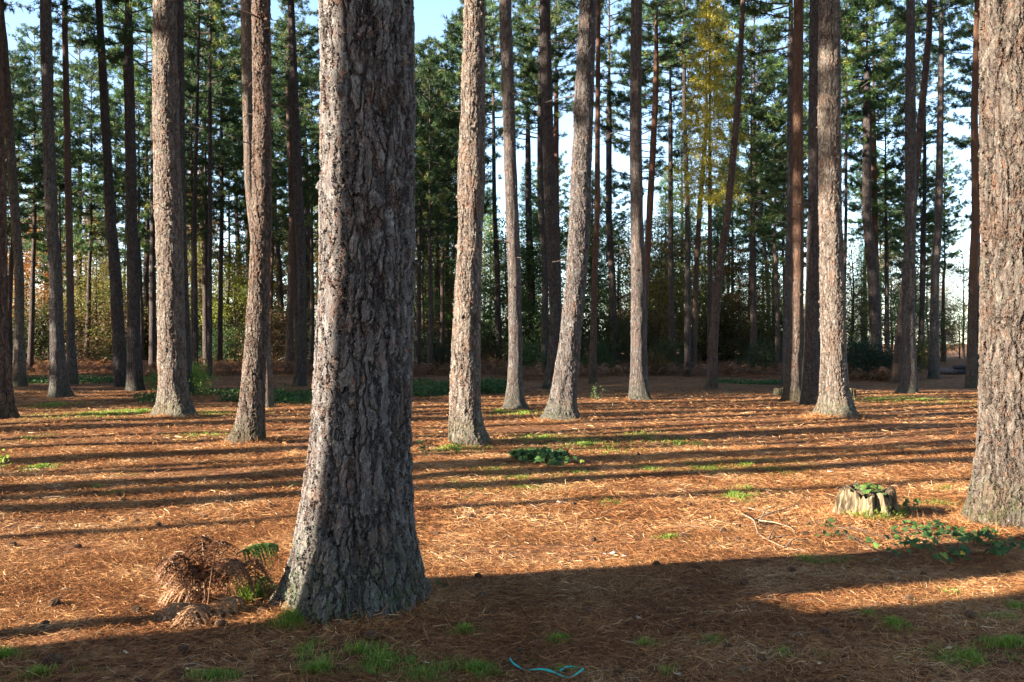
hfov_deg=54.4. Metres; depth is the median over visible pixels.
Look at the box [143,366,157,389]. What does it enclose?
leafy bush
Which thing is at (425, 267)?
spruce tree
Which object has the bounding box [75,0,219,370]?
pine tree
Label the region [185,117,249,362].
pine tree
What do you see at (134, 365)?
pine tree
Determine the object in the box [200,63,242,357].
pine tree
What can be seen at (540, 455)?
bramble
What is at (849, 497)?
tree stump
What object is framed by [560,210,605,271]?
pine tree
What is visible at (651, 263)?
spruce tree
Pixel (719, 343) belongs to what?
leafy bush
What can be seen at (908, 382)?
pine tree
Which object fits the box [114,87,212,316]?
pine tree
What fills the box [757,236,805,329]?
broadleaf tree
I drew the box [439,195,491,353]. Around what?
spruce tree
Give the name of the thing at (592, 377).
pine tree
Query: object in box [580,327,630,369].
leafy bush
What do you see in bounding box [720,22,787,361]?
pine tree
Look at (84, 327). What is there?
leafy bush
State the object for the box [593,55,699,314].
pine tree
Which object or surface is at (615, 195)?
pine tree
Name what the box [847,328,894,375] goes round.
evergreen bush
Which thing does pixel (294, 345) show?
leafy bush
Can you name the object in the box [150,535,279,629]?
bracken fern
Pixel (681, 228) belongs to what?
spruce tree
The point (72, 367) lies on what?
pine tree
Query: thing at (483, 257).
broadleaf tree
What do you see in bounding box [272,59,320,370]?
pine tree
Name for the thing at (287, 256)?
pine tree
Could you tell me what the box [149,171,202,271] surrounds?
pine tree
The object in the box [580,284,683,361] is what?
leafy bush
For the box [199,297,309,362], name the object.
leafy bush
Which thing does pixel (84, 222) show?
broadleaf tree
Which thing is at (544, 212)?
pine tree
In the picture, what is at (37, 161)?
pine tree
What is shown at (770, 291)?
broadleaf tree
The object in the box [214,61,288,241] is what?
pine tree
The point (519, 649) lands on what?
pine cone
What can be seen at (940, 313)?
broadleaf tree
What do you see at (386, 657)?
grass
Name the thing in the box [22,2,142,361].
pine tree
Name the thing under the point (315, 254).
broadleaf tree
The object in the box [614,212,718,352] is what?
broadleaf tree
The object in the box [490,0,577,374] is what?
pine tree
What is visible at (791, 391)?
pine tree
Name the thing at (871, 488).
ivy
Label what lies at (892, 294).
broadleaf tree
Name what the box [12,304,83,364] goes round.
leafy bush
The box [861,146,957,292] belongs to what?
pine tree
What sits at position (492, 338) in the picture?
leafy bush
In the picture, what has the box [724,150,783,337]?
spruce tree
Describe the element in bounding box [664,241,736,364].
broadleaf tree
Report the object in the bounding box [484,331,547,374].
leafy bush
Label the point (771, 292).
broadleaf tree
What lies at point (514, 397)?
pine tree
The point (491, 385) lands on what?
ground cover
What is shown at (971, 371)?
pine tree
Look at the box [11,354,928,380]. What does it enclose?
bracken
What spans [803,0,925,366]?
pine tree
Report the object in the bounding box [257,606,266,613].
pine cone
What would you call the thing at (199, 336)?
leafy bush
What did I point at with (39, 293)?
broadleaf tree
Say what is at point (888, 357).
evergreen bush
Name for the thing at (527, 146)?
pine tree
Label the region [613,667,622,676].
pine cone
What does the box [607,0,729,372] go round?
pine tree
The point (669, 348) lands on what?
leafy bush
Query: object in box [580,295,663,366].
leafy bush
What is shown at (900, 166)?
pine tree
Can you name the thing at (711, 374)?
pine tree
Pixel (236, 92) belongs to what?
pine tree
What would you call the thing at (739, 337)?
leafy bush
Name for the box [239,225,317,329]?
broadleaf tree
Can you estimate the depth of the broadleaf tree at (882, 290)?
79.83 m
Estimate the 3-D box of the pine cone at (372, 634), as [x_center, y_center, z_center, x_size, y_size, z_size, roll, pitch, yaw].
[-0.796,1.666,5.636,0.077,0.055,0.056,9,4,25]
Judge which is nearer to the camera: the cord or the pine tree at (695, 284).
the cord
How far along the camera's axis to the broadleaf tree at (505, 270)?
69.59 m
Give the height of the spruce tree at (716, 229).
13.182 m
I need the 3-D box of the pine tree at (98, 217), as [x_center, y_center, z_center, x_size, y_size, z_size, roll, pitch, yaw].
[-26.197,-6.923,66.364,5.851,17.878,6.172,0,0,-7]
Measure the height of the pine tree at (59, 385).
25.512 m
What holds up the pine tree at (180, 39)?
on the ground at (684, 384)
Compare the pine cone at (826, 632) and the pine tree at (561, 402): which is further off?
the pine tree at (561, 402)
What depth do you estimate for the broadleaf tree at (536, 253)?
67.65 m
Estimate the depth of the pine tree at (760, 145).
54.52 m
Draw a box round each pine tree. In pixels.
[0,0,20,418]
[1,0,33,386]
[4,43,87,374]
[5,23,101,371]
[5,69,80,365]
[5,86,104,280]
[20,198,64,356]
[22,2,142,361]
[22,187,87,291]
[23,0,95,384]
[27,201,74,329]
[31,0,198,390]
[39,0,76,397]
[55,58,148,359]
[69,0,200,359]
[71,62,190,368]
[72,108,149,320]
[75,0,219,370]
[89,0,126,386]
[102,185,141,301]
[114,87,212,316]
[136,54,244,366]
[144,0,278,377]
[145,0,237,378]
[147,2,245,368]
[148,0,201,417]
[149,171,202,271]
[177,0,205,394]
[184,36,231,357]
[185,2,242,366]
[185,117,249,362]
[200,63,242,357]
[201,44,282,306]
[212,66,314,368]
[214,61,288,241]
[225,0,307,443]
[228,0,277,407]
[232,18,310,353]
[234,19,319,357]
[236,0,319,373]
[266,0,435,626]
[272,0,319,386]
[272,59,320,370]
[273,175,288,357]
[273,214,318,278]
[274,24,319,330]
[286,176,318,304]
[414,35,460,369]
[414,42,497,373]
[414,51,489,337]
[414,59,437,321]
[414,102,454,325]
[414,106,501,365]
[415,0,516,284]
[416,13,491,337]
[433,0,538,363]
[446,0,491,447]
[483,207,506,312]
[485,0,573,349]
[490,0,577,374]
[496,0,548,408]
[513,0,604,318]
[521,150,592,267]
[525,0,564,388]
[532,175,566,263]
[533,0,648,420]
[553,0,659,367]
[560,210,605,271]
[564,0,605,383]
[590,171,629,312]
[592,0,661,400]
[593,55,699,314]
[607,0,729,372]
[608,0,699,329]
[623,0,739,376]
[667,0,748,367]
[692,162,747,354]
[701,0,793,335]
[704,0,761,388]
[712,54,807,372]
[713,0,851,385]
[717,57,807,370]
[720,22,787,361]
[735,146,807,324]
[739,202,782,291]
[744,131,843,267]
[754,0,905,369]
[757,123,807,305]
[766,75,877,361]
[769,0,805,401]
[793,0,819,405]
[803,0,903,319]
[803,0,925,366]
[810,0,859,418]
[841,0,937,270]
[842,60,936,354]
[842,148,898,343]
[848,161,903,324]
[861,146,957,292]
[870,0,918,393]
[875,0,974,378]
[878,182,928,256]
[887,0,971,383]
[889,161,959,365]
[898,46,966,367]
[915,144,969,361]
[922,1,980,373]
[931,68,978,176]
[950,0,979,387]
[953,158,970,248]
[959,191,980,249]
[960,0,1023,531]
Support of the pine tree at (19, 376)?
on the ground at (684, 384)
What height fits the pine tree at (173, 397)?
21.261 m
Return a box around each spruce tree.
[91,200,122,320]
[414,145,453,336]
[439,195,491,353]
[481,186,507,334]
[501,163,541,339]
[523,207,562,331]
[581,167,616,350]
[630,220,666,351]
[649,122,707,363]
[650,166,679,336]
[698,191,741,362]
[713,150,761,328]
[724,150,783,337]
[843,235,850,347]
[846,242,870,353]
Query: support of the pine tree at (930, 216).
on the ground at (684, 384)
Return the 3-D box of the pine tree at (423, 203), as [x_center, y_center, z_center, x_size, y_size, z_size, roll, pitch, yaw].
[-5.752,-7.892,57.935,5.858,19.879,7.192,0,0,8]
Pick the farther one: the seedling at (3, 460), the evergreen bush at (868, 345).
the evergreen bush at (868, 345)
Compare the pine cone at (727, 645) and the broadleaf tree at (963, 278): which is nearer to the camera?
the pine cone at (727, 645)
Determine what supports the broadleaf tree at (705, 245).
on the ground at (684, 384)
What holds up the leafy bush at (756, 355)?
on the ground at (684, 384)
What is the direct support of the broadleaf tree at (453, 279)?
on the ground at (684, 384)
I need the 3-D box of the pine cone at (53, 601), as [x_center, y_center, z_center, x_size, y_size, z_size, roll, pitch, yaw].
[-2.949,1.694,6.417,0.076,0.076,0.104,0,-4,-14]
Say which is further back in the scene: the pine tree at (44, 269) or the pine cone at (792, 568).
the pine tree at (44, 269)
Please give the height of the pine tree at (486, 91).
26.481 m
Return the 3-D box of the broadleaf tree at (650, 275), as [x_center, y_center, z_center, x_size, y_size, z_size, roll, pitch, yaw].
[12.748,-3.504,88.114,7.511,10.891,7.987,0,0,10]
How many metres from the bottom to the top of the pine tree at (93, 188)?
18.063 m
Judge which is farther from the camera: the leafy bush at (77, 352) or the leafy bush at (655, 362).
the leafy bush at (77, 352)
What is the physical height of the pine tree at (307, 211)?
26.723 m
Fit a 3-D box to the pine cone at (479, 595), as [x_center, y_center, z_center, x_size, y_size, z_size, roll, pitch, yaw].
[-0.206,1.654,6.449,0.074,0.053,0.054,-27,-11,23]
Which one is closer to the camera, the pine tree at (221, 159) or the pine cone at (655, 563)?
the pine cone at (655, 563)
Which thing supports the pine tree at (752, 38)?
on the ground at (684, 384)
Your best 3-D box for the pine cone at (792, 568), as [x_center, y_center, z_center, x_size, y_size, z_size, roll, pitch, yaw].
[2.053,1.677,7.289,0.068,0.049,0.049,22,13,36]
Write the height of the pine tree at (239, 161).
22.406 m
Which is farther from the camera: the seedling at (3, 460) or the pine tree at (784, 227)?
the pine tree at (784, 227)
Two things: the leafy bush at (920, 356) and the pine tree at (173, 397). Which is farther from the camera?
the leafy bush at (920, 356)
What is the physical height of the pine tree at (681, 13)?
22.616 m
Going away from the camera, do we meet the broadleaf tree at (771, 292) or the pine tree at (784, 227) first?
the pine tree at (784, 227)
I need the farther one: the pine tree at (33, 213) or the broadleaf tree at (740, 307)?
the broadleaf tree at (740, 307)
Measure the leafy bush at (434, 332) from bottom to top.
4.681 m
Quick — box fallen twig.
[183,662,203,666]
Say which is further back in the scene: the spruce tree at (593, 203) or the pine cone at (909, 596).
the spruce tree at (593, 203)
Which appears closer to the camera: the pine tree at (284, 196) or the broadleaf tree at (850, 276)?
the pine tree at (284, 196)
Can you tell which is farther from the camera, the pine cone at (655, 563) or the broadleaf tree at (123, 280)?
the broadleaf tree at (123, 280)
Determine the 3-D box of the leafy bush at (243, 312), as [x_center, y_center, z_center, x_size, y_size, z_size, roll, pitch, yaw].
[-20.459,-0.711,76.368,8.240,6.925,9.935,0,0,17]
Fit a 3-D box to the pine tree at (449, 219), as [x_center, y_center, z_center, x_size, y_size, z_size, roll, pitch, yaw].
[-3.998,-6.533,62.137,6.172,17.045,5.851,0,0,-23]
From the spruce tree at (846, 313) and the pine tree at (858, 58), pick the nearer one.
the pine tree at (858, 58)
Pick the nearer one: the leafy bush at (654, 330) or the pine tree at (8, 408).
the pine tree at (8, 408)
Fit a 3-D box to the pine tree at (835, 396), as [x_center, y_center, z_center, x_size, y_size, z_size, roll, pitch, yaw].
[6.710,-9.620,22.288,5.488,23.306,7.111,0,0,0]
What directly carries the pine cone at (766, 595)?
on the ground at (684, 384)
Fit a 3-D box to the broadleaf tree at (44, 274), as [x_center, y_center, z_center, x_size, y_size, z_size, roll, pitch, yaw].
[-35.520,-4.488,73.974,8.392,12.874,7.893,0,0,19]
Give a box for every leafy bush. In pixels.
[12,273,105,365]
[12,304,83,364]
[37,301,94,348]
[40,279,156,365]
[75,319,147,365]
[76,324,112,365]
[85,297,217,361]
[102,290,231,360]
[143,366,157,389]
[187,350,224,392]
[197,297,245,354]
[198,303,244,354]
[198,313,245,366]
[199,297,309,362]
[214,299,316,367]
[237,315,315,363]
[413,321,452,365]
[414,314,453,363]
[414,336,451,371]
[433,325,506,368]
[449,304,528,365]
[481,298,549,363]
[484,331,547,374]
[494,310,586,365]
[505,277,629,366]
[579,336,630,373]
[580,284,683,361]
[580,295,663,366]
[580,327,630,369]
[601,293,706,367]
[647,327,700,372]
[647,347,678,375]
[676,286,770,363]
[676,314,732,360]
[701,301,781,362]
[720,336,781,373]
[722,287,859,362]
[728,316,818,366]
[744,298,857,356]
[889,331,946,372]
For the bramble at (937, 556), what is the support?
on the ground at (684, 384)
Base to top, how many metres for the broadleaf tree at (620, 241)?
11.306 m
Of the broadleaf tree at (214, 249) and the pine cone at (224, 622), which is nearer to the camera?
the pine cone at (224, 622)
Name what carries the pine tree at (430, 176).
on the ground at (684, 384)
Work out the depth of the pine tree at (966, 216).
66.92 m
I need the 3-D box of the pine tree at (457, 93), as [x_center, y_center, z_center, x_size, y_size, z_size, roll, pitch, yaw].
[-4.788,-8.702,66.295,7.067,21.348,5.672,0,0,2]
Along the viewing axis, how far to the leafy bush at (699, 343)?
74.06 m
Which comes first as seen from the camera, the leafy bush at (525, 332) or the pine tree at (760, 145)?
the pine tree at (760, 145)
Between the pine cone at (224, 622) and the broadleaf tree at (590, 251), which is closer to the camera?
the pine cone at (224, 622)
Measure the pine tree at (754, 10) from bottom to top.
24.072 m
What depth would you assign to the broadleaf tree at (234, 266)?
65.67 m
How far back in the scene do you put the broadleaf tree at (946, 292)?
125.11 m
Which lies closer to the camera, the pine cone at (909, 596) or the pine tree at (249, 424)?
the pine cone at (909, 596)
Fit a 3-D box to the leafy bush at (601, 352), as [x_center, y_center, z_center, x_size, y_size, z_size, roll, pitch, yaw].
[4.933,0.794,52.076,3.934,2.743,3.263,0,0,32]
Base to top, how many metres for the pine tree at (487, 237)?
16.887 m
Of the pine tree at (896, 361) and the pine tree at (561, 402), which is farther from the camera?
the pine tree at (896, 361)
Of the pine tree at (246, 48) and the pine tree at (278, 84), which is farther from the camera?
the pine tree at (278, 84)
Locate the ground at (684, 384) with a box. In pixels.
[0,344,1023,681]
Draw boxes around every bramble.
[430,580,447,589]
[518,446,587,467]
[806,517,967,564]
[884,516,1023,559]
[898,497,921,515]
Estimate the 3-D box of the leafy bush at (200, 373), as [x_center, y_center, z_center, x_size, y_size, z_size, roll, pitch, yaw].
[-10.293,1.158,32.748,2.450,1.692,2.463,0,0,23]
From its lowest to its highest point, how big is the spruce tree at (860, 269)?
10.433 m
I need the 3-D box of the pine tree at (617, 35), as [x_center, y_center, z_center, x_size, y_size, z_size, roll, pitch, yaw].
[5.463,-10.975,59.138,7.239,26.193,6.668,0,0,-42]
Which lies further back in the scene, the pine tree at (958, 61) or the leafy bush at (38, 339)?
the leafy bush at (38, 339)
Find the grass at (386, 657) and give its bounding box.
[0,391,1023,681]
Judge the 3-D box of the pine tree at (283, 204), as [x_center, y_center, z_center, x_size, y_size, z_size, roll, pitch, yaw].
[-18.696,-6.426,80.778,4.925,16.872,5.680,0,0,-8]
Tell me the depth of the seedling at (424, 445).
14.72 m
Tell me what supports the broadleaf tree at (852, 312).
on the ground at (684, 384)
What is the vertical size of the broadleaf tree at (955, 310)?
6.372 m
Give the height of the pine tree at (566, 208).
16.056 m
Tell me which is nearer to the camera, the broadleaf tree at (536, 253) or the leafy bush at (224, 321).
the broadleaf tree at (536, 253)
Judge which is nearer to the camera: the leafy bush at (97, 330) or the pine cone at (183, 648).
the pine cone at (183, 648)
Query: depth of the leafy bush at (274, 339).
56.97 m
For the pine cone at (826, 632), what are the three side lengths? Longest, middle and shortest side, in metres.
0.080 x 0.058 x 0.058 m
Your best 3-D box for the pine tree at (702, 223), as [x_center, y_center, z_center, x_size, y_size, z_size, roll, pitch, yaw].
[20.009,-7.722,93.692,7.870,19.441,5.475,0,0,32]
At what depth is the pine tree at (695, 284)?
60.34 m
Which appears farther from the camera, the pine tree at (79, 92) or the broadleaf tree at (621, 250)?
the broadleaf tree at (621, 250)
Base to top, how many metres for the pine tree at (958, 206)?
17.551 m
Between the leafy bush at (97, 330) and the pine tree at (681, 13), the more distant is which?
the leafy bush at (97, 330)
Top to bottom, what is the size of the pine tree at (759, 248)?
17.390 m
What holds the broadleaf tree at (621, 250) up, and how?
on the ground at (684, 384)
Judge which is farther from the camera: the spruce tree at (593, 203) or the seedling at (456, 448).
the spruce tree at (593, 203)
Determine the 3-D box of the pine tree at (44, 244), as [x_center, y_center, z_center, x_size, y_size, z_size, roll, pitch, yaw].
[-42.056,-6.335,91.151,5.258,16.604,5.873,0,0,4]
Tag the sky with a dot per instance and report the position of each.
(428, 20)
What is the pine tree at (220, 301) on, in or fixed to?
on the ground at (684, 384)
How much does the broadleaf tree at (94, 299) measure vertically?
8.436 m
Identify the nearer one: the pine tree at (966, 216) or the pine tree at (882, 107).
the pine tree at (882, 107)
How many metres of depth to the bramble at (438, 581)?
6.69 m
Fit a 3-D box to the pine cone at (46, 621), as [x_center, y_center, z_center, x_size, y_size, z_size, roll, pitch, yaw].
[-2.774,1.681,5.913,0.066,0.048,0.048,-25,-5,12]
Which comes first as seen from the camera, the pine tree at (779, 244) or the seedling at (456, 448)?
the seedling at (456, 448)
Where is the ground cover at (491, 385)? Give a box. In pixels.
[27,373,780,462]
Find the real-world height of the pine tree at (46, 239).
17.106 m
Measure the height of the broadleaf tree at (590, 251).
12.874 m
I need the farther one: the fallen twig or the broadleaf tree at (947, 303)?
the broadleaf tree at (947, 303)
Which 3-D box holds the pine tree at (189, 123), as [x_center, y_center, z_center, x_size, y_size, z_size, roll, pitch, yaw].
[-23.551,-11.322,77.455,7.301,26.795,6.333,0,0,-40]
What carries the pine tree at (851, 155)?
on the ground at (684, 384)
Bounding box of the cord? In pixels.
[509,657,583,677]
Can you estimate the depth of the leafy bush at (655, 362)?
49.86 m
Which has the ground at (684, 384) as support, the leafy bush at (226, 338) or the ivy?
the leafy bush at (226, 338)
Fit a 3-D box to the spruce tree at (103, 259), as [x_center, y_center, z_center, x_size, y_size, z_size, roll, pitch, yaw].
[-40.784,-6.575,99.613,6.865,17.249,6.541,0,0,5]
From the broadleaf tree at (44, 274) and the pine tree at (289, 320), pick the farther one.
the broadleaf tree at (44, 274)
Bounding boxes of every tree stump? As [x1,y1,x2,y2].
[772,388,782,394]
[830,481,907,521]
[850,388,856,396]
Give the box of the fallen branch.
[741,503,808,551]
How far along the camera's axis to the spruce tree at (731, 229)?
81.24 m
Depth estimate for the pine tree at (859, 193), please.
86.37 m
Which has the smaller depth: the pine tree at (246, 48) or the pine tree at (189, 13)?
the pine tree at (246, 48)
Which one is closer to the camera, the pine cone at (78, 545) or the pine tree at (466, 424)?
the pine cone at (78, 545)
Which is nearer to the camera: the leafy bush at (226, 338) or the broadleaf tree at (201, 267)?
the leafy bush at (226, 338)
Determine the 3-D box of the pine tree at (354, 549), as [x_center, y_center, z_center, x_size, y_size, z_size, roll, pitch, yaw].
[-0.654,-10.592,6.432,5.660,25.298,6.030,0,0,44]
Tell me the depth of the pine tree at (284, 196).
60.37 m
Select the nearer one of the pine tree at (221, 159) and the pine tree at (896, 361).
the pine tree at (896, 361)
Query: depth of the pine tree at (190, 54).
44.24 m
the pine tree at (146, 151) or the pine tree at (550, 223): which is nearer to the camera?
the pine tree at (550, 223)
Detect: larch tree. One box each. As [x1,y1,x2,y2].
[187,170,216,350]
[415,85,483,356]
[659,0,756,359]
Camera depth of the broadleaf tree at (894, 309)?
82.24 m
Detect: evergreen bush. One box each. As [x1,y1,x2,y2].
[847,325,927,377]
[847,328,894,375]
[848,333,921,379]
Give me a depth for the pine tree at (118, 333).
36.37 m
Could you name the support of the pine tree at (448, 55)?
on the ground at (684, 384)
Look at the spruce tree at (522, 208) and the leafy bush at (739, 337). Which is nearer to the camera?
the leafy bush at (739, 337)
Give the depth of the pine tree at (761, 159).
57.90 m
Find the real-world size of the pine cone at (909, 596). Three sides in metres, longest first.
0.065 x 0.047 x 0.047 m
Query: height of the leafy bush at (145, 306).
6.472 m
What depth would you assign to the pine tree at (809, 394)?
26.82 m
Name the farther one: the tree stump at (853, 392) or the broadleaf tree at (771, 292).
the broadleaf tree at (771, 292)
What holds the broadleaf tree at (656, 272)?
on the ground at (684, 384)
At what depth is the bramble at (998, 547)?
8.26 m
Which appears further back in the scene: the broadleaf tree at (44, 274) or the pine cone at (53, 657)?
the broadleaf tree at (44, 274)
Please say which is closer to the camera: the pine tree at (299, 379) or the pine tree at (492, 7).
the pine tree at (299, 379)
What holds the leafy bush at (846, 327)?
on the ground at (684, 384)
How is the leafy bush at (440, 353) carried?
on the ground at (684, 384)
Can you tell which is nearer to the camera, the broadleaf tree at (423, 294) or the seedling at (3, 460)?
the seedling at (3, 460)
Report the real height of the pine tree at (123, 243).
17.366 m
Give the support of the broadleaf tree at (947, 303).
on the ground at (684, 384)
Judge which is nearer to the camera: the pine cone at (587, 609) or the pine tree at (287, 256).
the pine cone at (587, 609)
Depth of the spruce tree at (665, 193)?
89.94 m
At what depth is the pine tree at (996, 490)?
9.07 m
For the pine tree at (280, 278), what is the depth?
68.75 m
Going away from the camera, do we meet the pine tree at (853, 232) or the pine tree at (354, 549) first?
the pine tree at (354, 549)
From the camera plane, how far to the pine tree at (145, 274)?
72.46 m
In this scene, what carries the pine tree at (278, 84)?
on the ground at (684, 384)
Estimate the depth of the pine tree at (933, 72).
65.13 m
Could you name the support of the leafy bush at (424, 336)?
on the ground at (684, 384)
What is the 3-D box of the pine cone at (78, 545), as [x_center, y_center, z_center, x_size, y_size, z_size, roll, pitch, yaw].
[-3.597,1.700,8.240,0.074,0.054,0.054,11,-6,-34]
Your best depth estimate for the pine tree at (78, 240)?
61.80 m
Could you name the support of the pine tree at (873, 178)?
on the ground at (684, 384)
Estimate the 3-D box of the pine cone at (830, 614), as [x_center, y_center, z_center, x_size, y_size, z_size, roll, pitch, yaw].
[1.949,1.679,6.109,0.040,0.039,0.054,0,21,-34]
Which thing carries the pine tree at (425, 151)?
on the ground at (684, 384)
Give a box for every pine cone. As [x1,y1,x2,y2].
[40,620,49,626]
[41,652,62,665]
[48,598,60,607]
[72,543,81,547]
[131,605,141,612]
[180,645,188,652]
[215,619,227,626]
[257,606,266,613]
[365,630,377,639]
[474,573,481,578]
[475,592,484,598]
[516,647,523,653]
[584,607,591,613]
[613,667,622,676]
[652,561,659,566]
[723,643,732,650]
[757,654,765,660]
[763,592,772,597]
[788,566,796,572]
[818,628,831,637]
[826,611,833,617]
[903,595,913,601]
[964,610,974,619]
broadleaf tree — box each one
[7,203,48,331]
[7,239,65,329]
[12,203,97,359]
[36,229,148,352]
[39,189,123,334]
[74,266,123,343]
[78,256,143,349]
[97,218,199,317]
[156,233,245,342]
[186,171,243,317]
[189,238,275,356]
[213,204,314,324]
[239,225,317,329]
[276,206,318,329]
[414,199,457,345]
[415,193,507,324]
[448,210,541,356]
[481,194,568,341]
[481,224,505,322]
[481,231,540,337]
[535,195,625,331]
[583,205,681,347]
[587,228,630,321]
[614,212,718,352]
[625,241,679,333]
[650,204,706,324]
[663,220,740,327]
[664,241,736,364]
[697,242,781,364]
[730,255,805,364]
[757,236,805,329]
[764,272,782,315]
[843,231,884,347]
[846,232,928,342]
[846,251,894,346]
[855,258,953,347]
[856,243,941,353]
[867,253,961,352]
[895,253,964,358]
[915,282,958,357]
[925,274,961,353]
[939,306,964,358]
[940,296,967,358]
[945,237,968,356]
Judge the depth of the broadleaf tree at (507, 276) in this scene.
87.43 m
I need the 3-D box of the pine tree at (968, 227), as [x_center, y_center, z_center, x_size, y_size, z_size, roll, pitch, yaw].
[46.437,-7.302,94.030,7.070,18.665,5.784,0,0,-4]
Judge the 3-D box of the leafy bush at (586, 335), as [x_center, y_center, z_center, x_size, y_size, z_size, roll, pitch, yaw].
[3.942,-0.727,63.777,8.377,7.040,10.099,0,0,36]
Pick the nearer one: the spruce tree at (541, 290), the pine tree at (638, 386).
the pine tree at (638, 386)
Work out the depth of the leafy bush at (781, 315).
64.48 m
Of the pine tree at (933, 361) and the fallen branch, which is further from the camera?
the pine tree at (933, 361)
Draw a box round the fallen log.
[940,365,965,373]
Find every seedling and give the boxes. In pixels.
[0,449,11,469]
[417,439,434,453]
[448,442,464,453]
[591,382,605,400]
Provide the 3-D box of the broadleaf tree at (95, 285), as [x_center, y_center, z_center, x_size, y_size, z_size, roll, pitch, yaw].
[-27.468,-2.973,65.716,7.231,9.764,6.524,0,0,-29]
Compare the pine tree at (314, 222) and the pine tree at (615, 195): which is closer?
the pine tree at (615, 195)
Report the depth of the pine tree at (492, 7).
65.16 m
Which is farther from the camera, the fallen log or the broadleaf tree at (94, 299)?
the broadleaf tree at (94, 299)
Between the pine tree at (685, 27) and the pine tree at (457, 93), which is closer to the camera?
the pine tree at (685, 27)
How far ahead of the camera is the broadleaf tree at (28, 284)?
76.69 m
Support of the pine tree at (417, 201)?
on the ground at (684, 384)
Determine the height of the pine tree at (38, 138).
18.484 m
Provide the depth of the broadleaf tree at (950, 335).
91.66 m
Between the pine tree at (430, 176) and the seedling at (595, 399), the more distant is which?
the pine tree at (430, 176)
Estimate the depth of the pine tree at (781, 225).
65.97 m
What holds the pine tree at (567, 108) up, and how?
on the ground at (684, 384)
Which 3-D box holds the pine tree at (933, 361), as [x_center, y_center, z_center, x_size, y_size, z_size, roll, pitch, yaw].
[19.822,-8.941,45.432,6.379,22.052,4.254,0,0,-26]
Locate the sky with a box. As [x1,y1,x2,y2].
[4,0,980,343]
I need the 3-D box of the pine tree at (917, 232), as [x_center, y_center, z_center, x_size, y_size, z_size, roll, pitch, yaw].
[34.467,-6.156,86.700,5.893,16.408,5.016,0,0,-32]
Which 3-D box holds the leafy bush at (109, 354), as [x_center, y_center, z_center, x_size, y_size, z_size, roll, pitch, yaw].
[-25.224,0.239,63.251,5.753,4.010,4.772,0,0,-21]
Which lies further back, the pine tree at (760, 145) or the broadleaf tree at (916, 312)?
the broadleaf tree at (916, 312)
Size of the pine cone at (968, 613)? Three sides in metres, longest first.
0.082 x 0.060 x 0.060 m
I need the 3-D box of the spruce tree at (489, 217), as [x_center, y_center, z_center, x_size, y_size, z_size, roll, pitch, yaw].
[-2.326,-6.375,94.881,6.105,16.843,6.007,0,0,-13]
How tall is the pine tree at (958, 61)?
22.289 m
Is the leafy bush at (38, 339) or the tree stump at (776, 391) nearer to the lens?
the tree stump at (776, 391)
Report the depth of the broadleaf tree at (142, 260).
77.64 m
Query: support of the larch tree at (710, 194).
on the ground at (684, 384)
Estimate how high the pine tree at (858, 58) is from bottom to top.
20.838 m
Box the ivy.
[853,483,886,496]
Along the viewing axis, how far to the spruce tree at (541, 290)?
78.49 m
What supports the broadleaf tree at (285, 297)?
on the ground at (684, 384)
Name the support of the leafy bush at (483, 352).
on the ground at (684, 384)
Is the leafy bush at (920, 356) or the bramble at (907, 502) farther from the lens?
the leafy bush at (920, 356)
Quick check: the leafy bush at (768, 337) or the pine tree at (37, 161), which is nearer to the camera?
the pine tree at (37, 161)
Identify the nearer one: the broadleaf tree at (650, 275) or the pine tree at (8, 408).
the pine tree at (8, 408)

